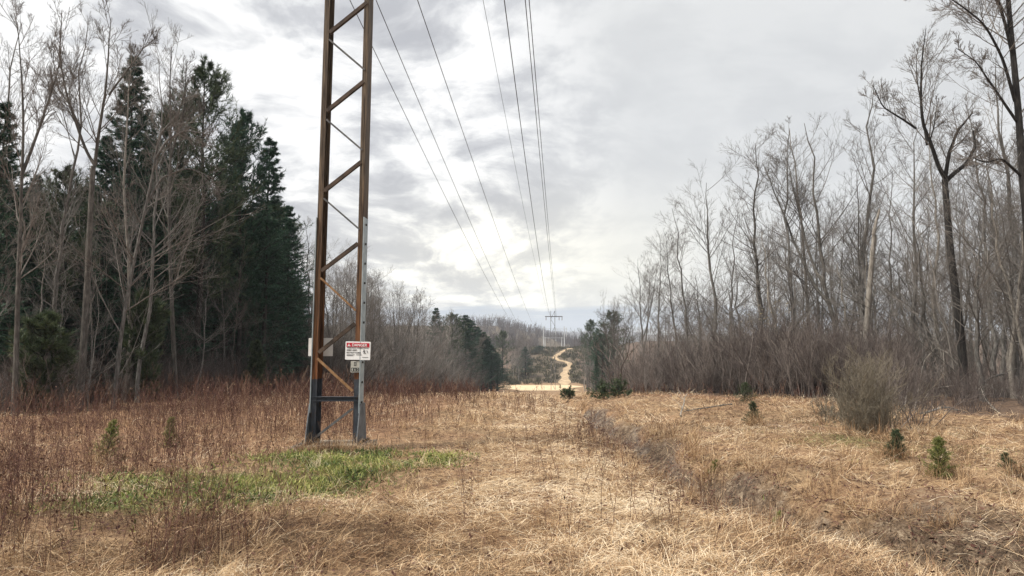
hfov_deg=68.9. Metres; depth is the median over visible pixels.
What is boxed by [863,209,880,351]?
dead snag
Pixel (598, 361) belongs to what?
bare tree
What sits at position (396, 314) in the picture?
bare tree
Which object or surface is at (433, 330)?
bare tree
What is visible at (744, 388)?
conifer seedling
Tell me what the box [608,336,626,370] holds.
bare tree
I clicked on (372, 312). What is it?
bare tree
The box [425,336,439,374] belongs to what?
bare tree
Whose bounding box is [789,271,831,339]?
bare tree
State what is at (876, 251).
bare tree
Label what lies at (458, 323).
pine tree
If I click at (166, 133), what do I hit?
pine tree
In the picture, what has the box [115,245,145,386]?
bare tree
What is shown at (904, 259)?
bare tree
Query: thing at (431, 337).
bare tree
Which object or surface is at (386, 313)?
bare tree
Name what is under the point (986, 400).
fallen branch
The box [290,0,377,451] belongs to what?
lattice tower
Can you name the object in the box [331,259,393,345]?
bare tree
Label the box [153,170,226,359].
spruce tree
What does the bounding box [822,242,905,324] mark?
bare tree
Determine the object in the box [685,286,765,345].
bare tree
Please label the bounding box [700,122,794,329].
bare tree
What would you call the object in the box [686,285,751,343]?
bare tree
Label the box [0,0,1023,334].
sky
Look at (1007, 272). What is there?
bare tree
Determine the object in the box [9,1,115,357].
bare tree
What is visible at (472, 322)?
spruce tree
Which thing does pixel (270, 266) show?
pine tree
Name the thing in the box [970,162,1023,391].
bare tree
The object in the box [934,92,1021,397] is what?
bare tree
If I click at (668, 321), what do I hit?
bare tree
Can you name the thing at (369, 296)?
bare tree
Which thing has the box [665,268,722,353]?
bare tree
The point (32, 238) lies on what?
spruce tree
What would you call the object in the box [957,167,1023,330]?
bare tree
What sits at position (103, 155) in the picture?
spruce tree
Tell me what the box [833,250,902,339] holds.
bare tree
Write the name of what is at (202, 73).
pine tree
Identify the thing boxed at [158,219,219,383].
spruce tree
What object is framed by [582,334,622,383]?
pine tree
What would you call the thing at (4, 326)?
spruce tree
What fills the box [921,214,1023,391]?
bare tree
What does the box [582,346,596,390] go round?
bare tree
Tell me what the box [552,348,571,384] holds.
path
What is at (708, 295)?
bare tree
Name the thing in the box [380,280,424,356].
bare tree
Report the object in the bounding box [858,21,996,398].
bare tree
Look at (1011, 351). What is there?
bare tree
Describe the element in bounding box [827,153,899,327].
bare tree
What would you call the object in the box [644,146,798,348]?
bare tree
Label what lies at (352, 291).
bare tree
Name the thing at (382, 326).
bare tree
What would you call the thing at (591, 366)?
bare tree
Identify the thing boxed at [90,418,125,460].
conifer seedling
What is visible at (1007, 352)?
bare tree
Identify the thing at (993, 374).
fallen branch
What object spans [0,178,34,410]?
bare tree
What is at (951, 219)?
bare tree
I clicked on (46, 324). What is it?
young conifer
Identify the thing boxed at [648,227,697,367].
bare tree
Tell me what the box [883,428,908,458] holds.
conifer seedling
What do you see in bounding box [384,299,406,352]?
bare tree
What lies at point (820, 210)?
bare tree
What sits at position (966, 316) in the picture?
bare tree
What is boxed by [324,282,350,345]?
bare tree
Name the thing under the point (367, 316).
bare tree
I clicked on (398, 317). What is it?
bare tree
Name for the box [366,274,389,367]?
bare tree
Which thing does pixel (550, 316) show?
lattice tower
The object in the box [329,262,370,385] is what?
bare tree
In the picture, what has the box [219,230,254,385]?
bare tree
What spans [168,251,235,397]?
bare tree
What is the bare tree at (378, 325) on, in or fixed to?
on the ground at (886, 528)
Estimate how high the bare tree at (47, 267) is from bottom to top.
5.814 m
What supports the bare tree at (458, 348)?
on the ground at (886, 528)
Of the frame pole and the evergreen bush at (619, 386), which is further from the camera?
the frame pole
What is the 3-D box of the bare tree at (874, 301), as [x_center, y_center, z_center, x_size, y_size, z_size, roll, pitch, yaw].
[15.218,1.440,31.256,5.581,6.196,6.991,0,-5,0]
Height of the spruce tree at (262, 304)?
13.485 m
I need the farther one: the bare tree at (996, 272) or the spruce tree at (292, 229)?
the spruce tree at (292, 229)
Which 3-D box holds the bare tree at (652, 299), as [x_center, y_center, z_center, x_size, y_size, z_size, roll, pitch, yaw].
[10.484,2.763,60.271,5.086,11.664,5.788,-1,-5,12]
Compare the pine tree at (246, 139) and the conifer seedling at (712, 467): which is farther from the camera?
the pine tree at (246, 139)
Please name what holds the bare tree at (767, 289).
on the ground at (886, 528)
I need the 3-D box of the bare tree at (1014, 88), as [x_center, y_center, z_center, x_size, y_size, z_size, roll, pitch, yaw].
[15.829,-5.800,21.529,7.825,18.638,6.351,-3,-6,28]
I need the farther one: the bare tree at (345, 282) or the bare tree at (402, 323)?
the bare tree at (402, 323)
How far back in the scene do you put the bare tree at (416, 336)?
82.89 m
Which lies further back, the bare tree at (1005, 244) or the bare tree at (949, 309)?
the bare tree at (949, 309)
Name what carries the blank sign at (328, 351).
attached to the lattice tower at (318, 348)
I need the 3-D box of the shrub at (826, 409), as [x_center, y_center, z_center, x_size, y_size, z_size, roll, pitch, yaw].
[7.108,2.628,16.595,0.925,0.766,0.722,-4,-6,37]
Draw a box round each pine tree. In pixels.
[0,208,45,323]
[14,164,112,360]
[27,185,148,308]
[42,194,84,258]
[107,206,188,380]
[120,103,229,396]
[133,178,216,394]
[138,165,249,388]
[156,54,266,392]
[178,202,258,374]
[194,206,276,393]
[198,107,291,392]
[229,213,292,366]
[260,198,313,335]
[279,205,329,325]
[301,288,324,326]
[437,312,475,380]
[492,330,517,377]
[577,319,599,384]
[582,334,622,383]
[591,310,640,376]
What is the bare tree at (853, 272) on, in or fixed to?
on the ground at (886, 528)
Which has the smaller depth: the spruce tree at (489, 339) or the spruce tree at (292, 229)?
the spruce tree at (292, 229)
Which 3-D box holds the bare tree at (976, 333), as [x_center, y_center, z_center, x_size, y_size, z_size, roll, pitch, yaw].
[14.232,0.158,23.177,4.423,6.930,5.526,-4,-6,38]
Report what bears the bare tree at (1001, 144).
on the ground at (886, 528)
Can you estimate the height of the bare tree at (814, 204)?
13.840 m
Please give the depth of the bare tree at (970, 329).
35.35 m
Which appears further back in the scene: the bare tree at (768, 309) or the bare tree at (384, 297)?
the bare tree at (384, 297)
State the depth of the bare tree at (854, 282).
46.88 m
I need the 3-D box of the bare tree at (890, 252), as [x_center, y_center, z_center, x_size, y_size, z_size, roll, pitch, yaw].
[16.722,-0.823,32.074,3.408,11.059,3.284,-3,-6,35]
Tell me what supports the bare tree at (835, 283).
on the ground at (886, 528)
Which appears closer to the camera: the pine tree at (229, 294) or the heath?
the pine tree at (229, 294)
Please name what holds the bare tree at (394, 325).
on the ground at (886, 528)
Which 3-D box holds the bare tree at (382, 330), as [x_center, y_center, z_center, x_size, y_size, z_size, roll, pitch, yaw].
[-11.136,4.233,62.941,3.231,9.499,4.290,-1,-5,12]
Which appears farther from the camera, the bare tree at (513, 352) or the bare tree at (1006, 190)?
the bare tree at (513, 352)
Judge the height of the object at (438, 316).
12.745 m
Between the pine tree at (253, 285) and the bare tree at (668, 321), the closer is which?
the pine tree at (253, 285)
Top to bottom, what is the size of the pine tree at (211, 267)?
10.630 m
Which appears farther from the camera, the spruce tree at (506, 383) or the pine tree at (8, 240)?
the spruce tree at (506, 383)
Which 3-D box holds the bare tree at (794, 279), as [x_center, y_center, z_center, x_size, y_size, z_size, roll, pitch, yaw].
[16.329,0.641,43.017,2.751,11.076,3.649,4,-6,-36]
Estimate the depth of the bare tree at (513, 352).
205.34 m
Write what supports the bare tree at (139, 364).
on the ground at (886, 528)
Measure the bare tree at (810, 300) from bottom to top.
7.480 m
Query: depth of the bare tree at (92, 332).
21.81 m
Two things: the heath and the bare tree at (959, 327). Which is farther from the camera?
the heath
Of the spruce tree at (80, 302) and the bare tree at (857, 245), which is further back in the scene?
the bare tree at (857, 245)
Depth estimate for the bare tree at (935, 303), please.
44.56 m
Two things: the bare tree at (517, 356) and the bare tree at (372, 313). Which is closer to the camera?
the bare tree at (372, 313)
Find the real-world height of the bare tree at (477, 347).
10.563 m
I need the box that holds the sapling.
[741,290,838,344]
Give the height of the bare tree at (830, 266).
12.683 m
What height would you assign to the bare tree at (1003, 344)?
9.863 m
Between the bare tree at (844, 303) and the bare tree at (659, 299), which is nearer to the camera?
the bare tree at (844, 303)
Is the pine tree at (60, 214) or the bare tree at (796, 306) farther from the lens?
the bare tree at (796, 306)
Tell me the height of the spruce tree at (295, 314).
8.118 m
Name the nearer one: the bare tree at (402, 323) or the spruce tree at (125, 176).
the spruce tree at (125, 176)
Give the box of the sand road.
[499,385,582,390]
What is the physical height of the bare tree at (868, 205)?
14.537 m
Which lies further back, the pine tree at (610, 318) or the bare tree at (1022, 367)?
the pine tree at (610, 318)
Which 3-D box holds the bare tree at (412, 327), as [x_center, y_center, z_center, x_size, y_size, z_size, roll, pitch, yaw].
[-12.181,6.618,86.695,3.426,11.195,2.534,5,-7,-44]
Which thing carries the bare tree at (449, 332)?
on the ground at (886, 528)
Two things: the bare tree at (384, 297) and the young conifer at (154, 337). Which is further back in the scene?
the bare tree at (384, 297)
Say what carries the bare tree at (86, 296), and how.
on the ground at (886, 528)
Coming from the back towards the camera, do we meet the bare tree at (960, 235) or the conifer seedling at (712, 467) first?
the bare tree at (960, 235)
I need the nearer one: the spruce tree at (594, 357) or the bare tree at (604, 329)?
the bare tree at (604, 329)
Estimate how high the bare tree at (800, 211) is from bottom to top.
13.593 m
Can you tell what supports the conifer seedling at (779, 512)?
on the ground at (886, 528)
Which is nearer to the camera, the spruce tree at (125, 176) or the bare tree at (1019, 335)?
the bare tree at (1019, 335)
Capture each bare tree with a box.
[0,0,73,415]
[0,2,56,300]
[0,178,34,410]
[0,207,32,398]
[2,78,265,408]
[3,0,160,410]
[6,211,77,410]
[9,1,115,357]
[14,234,97,405]
[55,214,123,410]
[77,42,170,401]
[79,9,212,402]
[103,0,251,398]
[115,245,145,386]
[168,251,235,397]
[205,198,246,383]
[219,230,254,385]
[295,217,341,384]
[300,249,351,336]
[303,237,349,331]
[307,270,351,369]
[310,258,370,337]
[311,248,356,334]
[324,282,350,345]
[325,240,388,369]
[325,255,356,326]
[327,264,372,359]
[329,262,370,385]
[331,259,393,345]
[334,265,383,371]
[344,264,387,347]
[344,273,383,359]
[347,265,371,340]
[351,268,417,351]
[353,273,387,359]
[365,281,383,389]
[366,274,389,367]
[367,291,390,361]
[368,282,404,388]
[371,272,394,390]
[373,292,424,360]
[374,289,396,392]
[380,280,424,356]
[384,283,411,366]
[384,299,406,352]
[387,281,406,349]
[389,291,411,359]
[390,308,433,391]
[390,309,416,359]
[391,291,413,357]
[396,294,414,361]
[400,302,416,358]
[403,293,425,372]
[406,287,429,371]
[414,306,432,363]
[415,298,431,388]
[416,301,440,373]
[418,317,444,358]
[425,307,464,367]
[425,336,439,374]
[428,310,439,366]
[428,316,453,367]
[429,312,464,374]
[451,325,469,370]
[459,333,486,373]
[507,339,521,374]
[510,336,527,380]
[578,342,590,390]
[580,347,597,387]
[581,343,592,390]
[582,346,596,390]
[585,343,615,385]
[594,300,629,364]
[602,301,638,378]
[608,305,618,381]
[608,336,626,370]
[610,252,671,358]
[614,225,693,341]
[616,288,645,361]
[619,302,630,372]
[625,327,689,390]
[642,314,678,361]
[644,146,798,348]
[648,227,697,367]
[649,295,680,346]
[653,200,717,360]
[653,289,732,352]
[657,320,736,362]
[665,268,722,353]
[674,312,707,358]
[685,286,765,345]
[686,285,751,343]
[698,187,776,343]
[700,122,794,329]
[703,256,769,346]
[722,287,766,337]
[726,115,834,350]
[730,112,893,328]
[732,232,837,353]
[735,229,785,331]
[738,200,785,321]
[746,279,779,342]
[753,205,785,313]
[755,279,788,345]
[758,127,852,334]
[768,205,850,334]
[768,208,822,335]
[771,268,815,323]
[773,261,818,339]
[777,202,839,312]
[785,270,839,333]
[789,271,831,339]
[794,71,905,322]
[797,252,951,343]
[798,224,849,337]
[807,172,910,332]
[807,202,886,333]
[807,261,916,344]
[810,217,848,321]
[821,189,913,333]
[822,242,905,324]
[824,233,851,331]
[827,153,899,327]
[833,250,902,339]
[843,235,965,371]
[844,235,877,335]
[854,93,1002,362]
[857,143,939,339]
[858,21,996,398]
[876,215,951,393]
[877,213,948,366]
[878,202,973,392]
[878,216,932,382]
[878,246,909,361]
[882,118,976,396]
[883,0,1023,386]
[883,188,1023,401]
[900,172,952,364]
[900,235,964,391]
[903,0,1023,244]
[905,140,994,365]
[907,142,1022,395]
[919,147,991,377]
[919,226,990,327]
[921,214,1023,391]
[923,167,1019,377]
[929,241,980,368]
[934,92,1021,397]
[944,148,1023,398]
[949,156,1023,399]
[951,180,1023,375]
[956,151,997,356]
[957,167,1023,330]
[958,190,994,368]
[959,149,1023,397]
[965,211,1023,376]
[968,149,1021,344]
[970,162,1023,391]
[974,218,998,367]
[979,136,1022,325]
[982,204,1021,349]
[990,181,1023,321]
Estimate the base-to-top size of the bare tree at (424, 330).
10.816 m
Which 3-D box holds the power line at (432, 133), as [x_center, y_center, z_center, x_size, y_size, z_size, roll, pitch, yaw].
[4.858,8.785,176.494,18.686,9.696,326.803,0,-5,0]
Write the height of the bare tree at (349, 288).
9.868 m
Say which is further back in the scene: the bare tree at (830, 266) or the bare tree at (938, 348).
the bare tree at (830, 266)
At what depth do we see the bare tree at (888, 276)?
52.59 m
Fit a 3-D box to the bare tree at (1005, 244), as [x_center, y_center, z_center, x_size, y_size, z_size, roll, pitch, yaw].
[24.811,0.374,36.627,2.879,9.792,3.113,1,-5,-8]
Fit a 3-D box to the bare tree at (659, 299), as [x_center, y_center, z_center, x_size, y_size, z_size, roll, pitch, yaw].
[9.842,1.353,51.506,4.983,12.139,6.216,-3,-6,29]
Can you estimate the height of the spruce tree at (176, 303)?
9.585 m
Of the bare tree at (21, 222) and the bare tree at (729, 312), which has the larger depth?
the bare tree at (729, 312)
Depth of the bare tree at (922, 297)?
28.66 m
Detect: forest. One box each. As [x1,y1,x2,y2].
[448,313,600,347]
[530,330,645,345]
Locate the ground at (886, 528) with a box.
[0,326,1023,575]
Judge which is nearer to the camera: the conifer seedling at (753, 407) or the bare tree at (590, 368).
the conifer seedling at (753, 407)
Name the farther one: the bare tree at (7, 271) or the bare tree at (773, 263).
the bare tree at (773, 263)
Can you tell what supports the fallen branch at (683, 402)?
on the ground at (886, 528)
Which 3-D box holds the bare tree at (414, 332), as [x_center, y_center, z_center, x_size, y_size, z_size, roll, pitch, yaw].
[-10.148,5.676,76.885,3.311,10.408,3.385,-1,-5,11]
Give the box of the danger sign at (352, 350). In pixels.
[345,341,370,360]
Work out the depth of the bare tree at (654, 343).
50.96 m
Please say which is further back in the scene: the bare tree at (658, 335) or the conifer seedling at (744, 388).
the bare tree at (658, 335)
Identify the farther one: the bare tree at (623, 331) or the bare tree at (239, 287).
the bare tree at (623, 331)
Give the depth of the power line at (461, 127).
30.58 m
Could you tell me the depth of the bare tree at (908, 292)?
36.33 m
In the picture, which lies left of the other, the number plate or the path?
the number plate
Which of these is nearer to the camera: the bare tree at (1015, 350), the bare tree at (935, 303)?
the bare tree at (1015, 350)
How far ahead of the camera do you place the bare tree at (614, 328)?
99.59 m
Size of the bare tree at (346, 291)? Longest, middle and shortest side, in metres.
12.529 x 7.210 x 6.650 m
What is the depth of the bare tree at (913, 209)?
31.13 m
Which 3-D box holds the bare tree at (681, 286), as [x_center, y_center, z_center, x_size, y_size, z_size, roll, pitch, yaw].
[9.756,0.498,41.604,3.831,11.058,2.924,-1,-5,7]
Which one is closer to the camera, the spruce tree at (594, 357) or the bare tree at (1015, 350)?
the bare tree at (1015, 350)
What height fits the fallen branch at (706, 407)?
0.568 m
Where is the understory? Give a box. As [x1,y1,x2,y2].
[6,161,1023,405]
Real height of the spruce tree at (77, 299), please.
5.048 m
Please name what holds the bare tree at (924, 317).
on the ground at (886, 528)
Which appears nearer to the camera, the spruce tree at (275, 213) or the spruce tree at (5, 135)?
the spruce tree at (5, 135)
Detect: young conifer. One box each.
[4,308,79,413]
[114,288,172,399]
[239,339,270,395]
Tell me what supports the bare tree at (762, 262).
on the ground at (886, 528)
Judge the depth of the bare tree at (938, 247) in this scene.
29.34 m
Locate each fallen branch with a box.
[670,388,699,415]
[678,401,731,414]
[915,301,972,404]
[919,402,959,414]
[971,358,1023,390]
[975,384,995,410]
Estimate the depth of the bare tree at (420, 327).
78.94 m
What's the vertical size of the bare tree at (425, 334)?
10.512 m
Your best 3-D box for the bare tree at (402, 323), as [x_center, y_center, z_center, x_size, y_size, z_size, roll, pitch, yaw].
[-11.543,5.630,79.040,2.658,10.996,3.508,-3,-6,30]
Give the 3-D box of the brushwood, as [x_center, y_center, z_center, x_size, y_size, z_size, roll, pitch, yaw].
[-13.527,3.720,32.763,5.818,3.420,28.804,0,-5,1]
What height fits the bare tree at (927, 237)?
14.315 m
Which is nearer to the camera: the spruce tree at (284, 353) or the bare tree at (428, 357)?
the spruce tree at (284, 353)
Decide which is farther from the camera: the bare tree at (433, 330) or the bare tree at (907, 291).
the bare tree at (433, 330)
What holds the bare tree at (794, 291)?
on the ground at (886, 528)
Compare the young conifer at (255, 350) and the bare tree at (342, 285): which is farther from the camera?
the bare tree at (342, 285)
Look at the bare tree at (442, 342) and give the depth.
101.29 m
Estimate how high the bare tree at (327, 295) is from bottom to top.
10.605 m
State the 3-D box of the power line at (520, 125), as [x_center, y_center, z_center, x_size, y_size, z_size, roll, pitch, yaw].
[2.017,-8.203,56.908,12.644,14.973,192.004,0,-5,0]
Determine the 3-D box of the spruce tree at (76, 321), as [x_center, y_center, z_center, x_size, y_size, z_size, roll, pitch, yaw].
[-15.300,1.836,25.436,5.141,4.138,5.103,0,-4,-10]
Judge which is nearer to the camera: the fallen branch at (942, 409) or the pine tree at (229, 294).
the fallen branch at (942, 409)
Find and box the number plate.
[351,361,359,371]
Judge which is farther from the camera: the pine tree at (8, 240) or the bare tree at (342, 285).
the bare tree at (342, 285)
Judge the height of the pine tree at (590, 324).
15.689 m
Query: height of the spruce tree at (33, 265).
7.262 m
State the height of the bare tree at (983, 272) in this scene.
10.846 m
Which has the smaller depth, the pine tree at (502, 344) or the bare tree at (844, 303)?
the bare tree at (844, 303)
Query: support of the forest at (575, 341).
on the ground at (886, 528)
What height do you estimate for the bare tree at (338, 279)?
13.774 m
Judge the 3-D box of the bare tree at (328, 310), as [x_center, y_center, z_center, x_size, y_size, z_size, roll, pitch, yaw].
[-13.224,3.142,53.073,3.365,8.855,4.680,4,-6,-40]
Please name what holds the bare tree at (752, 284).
on the ground at (886, 528)
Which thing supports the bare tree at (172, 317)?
on the ground at (886, 528)
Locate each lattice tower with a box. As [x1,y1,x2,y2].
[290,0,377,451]
[545,311,562,388]
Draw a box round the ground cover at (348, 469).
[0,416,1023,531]
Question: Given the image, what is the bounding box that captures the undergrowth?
[268,322,724,392]
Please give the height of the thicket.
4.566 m
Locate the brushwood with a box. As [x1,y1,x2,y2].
[0,335,326,414]
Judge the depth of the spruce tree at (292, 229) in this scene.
41.32 m
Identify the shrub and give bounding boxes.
[809,390,846,422]
[810,337,944,433]
[863,364,988,428]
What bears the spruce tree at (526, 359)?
on the ground at (886, 528)
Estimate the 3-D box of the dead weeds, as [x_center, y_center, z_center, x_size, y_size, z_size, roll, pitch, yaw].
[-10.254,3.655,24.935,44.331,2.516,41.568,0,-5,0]
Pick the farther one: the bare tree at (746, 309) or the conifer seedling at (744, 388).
the bare tree at (746, 309)
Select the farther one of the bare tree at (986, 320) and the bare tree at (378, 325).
the bare tree at (378, 325)
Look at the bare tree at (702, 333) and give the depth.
35.45 m
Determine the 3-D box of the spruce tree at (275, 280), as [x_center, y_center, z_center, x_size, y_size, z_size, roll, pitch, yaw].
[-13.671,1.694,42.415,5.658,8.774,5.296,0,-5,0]
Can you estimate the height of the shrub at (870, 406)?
1.972 m
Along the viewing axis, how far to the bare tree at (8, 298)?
21.58 m
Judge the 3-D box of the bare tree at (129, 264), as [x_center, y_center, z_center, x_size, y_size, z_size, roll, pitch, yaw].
[-12.822,-2.419,24.852,3.009,12.735,3.036,-2,-5,20]
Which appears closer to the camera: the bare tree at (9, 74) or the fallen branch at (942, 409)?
the fallen branch at (942, 409)
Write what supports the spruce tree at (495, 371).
on the ground at (886, 528)
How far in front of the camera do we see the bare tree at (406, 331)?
78.61 m
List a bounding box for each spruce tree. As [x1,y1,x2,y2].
[0,101,52,365]
[0,153,51,366]
[0,187,78,355]
[0,191,54,375]
[0,259,34,388]
[0,283,132,392]
[1,260,141,397]
[3,262,160,400]
[8,224,110,362]
[27,175,43,209]
[44,134,136,396]
[62,204,122,359]
[73,56,185,367]
[90,172,214,380]
[106,143,136,203]
[116,149,168,347]
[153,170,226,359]
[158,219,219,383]
[187,131,280,393]
[206,214,288,390]
[225,137,312,383]
[234,244,311,392]
[250,269,311,389]
[258,296,309,389]
[260,205,312,392]
[295,284,310,372]
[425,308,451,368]
[444,315,489,388]
[453,321,495,386]
[462,327,490,384]
[468,332,506,390]
[473,346,512,390]
[477,336,510,390]
[484,359,518,390]
[516,347,534,376]
[583,328,608,380]
[590,356,600,389]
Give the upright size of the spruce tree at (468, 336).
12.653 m
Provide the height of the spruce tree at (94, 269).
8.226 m
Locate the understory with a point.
(339, 364)
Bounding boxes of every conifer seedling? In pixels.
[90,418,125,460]
[158,417,179,447]
[708,459,718,474]
[730,382,757,401]
[741,401,763,421]
[771,510,785,529]
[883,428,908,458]
[921,436,959,477]
[997,451,1017,473]
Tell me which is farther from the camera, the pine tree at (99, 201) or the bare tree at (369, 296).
the bare tree at (369, 296)
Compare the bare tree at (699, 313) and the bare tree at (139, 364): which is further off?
the bare tree at (699, 313)
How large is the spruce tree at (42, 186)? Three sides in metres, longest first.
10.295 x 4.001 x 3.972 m
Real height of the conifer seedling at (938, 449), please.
0.676 m
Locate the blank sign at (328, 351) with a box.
[308,338,332,355]
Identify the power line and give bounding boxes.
[350,0,528,344]
[376,0,542,346]
[417,0,539,336]
[483,1,543,297]
[504,0,549,313]
[525,0,555,312]
[529,0,556,315]
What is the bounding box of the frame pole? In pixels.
[542,326,565,346]
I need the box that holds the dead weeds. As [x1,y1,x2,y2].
[0,364,1022,575]
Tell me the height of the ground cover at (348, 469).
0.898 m
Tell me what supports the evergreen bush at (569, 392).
on the ground at (886, 528)
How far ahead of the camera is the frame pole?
518.88 m
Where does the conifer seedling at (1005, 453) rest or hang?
on the ground at (886, 528)
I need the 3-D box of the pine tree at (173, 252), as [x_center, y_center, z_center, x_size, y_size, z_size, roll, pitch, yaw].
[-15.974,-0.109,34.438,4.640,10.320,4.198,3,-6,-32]
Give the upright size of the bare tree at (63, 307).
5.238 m
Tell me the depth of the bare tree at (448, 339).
105.56 m
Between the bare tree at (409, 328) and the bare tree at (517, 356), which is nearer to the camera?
the bare tree at (409, 328)
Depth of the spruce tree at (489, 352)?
131.02 m
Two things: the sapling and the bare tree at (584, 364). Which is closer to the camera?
the sapling
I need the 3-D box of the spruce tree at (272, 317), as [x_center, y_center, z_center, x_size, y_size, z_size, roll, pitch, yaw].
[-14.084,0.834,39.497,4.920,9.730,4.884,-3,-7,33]
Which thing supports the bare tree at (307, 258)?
on the ground at (886, 528)
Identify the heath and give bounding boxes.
[503,345,609,384]
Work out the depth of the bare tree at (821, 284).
44.87 m
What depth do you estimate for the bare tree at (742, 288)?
36.86 m
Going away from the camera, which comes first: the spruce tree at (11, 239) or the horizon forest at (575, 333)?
the spruce tree at (11, 239)
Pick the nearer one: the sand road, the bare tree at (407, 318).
the bare tree at (407, 318)
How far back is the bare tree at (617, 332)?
75.78 m
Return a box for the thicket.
[605,301,1023,412]
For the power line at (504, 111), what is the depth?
28.36 m
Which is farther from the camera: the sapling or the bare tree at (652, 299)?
the bare tree at (652, 299)
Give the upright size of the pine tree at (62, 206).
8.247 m
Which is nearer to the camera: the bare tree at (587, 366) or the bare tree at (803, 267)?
the bare tree at (803, 267)
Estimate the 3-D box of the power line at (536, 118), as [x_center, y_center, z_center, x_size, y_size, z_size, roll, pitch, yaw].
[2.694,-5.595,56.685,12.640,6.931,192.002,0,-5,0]
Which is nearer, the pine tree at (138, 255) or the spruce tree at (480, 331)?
the pine tree at (138, 255)
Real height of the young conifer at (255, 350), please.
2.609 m
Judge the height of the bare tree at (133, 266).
10.280 m
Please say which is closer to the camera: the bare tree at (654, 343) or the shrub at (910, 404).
the shrub at (910, 404)
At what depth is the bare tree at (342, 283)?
69.74 m
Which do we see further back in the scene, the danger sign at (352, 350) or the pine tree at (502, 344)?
the pine tree at (502, 344)
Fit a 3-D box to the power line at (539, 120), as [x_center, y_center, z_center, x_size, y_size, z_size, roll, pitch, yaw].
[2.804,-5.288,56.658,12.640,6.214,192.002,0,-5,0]
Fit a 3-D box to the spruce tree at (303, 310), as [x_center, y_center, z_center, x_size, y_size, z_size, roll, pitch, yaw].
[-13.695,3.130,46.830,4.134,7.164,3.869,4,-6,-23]
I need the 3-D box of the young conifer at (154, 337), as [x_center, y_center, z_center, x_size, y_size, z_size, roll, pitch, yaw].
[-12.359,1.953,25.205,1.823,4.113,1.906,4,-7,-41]
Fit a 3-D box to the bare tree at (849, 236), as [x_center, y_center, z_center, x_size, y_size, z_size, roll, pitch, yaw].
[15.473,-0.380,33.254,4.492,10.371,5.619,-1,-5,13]
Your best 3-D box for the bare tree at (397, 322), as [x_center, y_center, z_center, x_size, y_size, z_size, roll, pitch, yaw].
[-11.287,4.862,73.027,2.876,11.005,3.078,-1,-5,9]
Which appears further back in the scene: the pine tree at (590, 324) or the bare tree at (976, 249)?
the pine tree at (590, 324)
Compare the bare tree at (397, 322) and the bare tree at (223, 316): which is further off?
the bare tree at (397, 322)
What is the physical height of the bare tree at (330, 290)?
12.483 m
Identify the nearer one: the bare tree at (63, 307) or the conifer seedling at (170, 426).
the conifer seedling at (170, 426)
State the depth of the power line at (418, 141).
31.92 m
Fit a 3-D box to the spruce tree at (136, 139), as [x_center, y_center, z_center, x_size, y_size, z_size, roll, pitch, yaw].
[-14.879,-2.465,28.982,4.319,13.638,3.758,0,-5,-2]
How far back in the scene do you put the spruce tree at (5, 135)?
21.82 m
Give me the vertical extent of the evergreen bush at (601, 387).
0.953 m
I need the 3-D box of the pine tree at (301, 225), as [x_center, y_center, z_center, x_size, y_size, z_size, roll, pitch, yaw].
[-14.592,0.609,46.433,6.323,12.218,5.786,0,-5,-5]
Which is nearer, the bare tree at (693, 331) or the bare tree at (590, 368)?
the bare tree at (693, 331)
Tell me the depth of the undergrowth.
46.96 m
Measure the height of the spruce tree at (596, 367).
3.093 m
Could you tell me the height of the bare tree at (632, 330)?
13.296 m
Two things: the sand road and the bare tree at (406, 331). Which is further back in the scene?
the sand road
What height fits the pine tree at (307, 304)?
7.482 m
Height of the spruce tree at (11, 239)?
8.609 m
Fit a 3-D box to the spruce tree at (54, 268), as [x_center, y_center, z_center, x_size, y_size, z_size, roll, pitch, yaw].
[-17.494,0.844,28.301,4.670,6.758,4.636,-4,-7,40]
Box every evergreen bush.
[559,384,575,398]
[585,378,624,398]
[593,374,632,397]
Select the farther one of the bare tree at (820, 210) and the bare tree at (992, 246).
the bare tree at (820, 210)
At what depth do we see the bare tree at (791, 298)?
36.02 m
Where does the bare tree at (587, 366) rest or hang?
on the ground at (886, 528)
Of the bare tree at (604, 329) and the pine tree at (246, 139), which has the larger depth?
the bare tree at (604, 329)
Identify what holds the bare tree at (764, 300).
on the ground at (886, 528)
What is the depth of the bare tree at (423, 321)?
101.02 m
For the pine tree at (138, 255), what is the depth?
29.80 m
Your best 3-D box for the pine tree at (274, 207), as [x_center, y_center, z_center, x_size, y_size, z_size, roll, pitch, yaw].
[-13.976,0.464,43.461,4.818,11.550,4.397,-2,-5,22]
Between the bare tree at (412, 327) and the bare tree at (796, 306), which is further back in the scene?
the bare tree at (412, 327)

